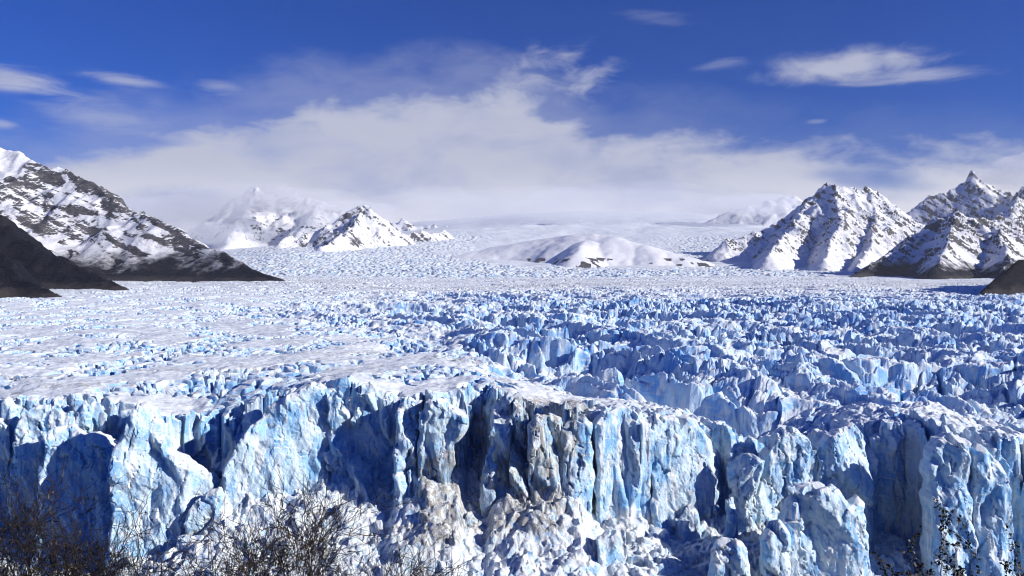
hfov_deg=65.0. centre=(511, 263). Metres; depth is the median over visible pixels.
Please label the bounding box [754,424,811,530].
serac
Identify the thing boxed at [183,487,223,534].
ice block
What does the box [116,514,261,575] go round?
bare shrub
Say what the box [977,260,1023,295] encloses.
mountain
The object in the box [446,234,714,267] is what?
snow hill
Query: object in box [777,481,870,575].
ice block
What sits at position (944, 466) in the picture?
serac
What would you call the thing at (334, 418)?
serac
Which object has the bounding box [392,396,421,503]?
serac
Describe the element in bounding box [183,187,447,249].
mountain
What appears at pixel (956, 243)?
mountain
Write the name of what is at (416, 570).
bare shrub
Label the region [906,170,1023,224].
mountain
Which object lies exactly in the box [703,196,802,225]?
mountain
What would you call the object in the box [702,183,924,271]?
mountain
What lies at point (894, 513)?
serac
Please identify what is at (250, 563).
bare shrub
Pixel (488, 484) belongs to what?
serac
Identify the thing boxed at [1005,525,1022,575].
leafy shrub
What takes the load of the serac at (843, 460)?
attached to the ice cliff
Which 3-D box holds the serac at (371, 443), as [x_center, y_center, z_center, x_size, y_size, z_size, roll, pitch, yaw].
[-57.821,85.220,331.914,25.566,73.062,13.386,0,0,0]
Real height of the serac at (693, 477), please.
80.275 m
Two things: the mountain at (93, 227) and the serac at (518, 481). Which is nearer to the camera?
the serac at (518, 481)
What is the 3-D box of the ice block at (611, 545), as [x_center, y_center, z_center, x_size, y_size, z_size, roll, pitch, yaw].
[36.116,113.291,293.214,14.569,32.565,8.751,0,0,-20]
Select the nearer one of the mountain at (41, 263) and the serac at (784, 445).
the serac at (784, 445)
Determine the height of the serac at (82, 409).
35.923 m
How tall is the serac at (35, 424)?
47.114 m
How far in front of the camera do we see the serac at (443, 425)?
310.67 m
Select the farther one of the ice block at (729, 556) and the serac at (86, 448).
the serac at (86, 448)
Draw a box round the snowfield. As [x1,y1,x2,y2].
[220,211,853,278]
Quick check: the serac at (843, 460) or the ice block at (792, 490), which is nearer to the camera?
the ice block at (792, 490)
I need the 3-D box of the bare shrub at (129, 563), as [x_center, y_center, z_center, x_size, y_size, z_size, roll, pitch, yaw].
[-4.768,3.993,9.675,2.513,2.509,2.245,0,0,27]
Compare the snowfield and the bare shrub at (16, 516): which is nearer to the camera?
the bare shrub at (16, 516)
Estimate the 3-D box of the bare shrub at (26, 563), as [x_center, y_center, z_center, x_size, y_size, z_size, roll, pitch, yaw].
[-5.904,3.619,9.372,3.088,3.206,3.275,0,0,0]
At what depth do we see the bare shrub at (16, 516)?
9.86 m
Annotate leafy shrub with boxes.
[871,497,1006,575]
[994,559,1023,575]
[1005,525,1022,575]
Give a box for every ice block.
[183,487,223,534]
[596,529,627,567]
[708,537,750,575]
[722,497,737,538]
[759,519,790,575]
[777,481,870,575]
[786,486,795,506]
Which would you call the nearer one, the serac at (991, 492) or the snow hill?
the serac at (991, 492)
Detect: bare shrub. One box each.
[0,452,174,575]
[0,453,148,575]
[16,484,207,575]
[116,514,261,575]
[164,462,411,575]
[233,467,384,575]
[329,520,477,575]
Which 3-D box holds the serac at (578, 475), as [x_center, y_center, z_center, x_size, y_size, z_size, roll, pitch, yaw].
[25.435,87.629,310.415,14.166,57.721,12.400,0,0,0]
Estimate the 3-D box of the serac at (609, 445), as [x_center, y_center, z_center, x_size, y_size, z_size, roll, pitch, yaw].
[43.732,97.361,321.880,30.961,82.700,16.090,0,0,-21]
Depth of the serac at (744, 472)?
316.03 m
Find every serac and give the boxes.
[7,404,74,518]
[30,423,117,568]
[73,397,92,432]
[105,401,220,568]
[222,381,330,507]
[324,386,345,480]
[345,381,399,477]
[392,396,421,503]
[417,397,468,484]
[479,426,497,517]
[509,412,528,503]
[527,413,562,495]
[561,414,594,514]
[592,403,642,526]
[650,413,722,534]
[726,452,764,533]
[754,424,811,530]
[813,422,873,553]
[868,433,914,541]
[918,432,978,575]
[968,443,1014,575]
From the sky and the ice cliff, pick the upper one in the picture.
the sky
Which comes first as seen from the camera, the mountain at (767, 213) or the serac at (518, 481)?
the serac at (518, 481)
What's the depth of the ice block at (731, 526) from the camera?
306.34 m
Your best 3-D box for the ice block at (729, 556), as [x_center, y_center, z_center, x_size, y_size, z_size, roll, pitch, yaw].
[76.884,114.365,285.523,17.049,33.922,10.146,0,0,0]
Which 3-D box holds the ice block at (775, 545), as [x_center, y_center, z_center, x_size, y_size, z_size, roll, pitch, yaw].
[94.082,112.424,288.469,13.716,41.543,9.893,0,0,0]
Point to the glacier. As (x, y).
(759, 358)
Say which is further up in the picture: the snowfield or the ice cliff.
the snowfield
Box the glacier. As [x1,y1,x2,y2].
[0,275,1023,444]
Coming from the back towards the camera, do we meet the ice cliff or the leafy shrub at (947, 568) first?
the ice cliff
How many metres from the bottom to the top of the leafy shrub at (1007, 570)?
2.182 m
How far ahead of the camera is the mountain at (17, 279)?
1319.50 m
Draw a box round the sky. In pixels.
[0,0,1023,230]
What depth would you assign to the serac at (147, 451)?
306.34 m
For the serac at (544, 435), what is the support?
on the ice cliff
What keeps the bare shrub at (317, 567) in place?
on the ground
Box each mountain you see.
[0,147,284,282]
[0,215,128,290]
[0,251,61,297]
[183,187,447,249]
[272,204,453,251]
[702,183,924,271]
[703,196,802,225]
[850,207,1023,278]
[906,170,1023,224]
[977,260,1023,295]
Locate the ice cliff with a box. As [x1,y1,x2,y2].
[0,375,1023,575]
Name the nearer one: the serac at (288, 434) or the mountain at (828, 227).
the serac at (288, 434)

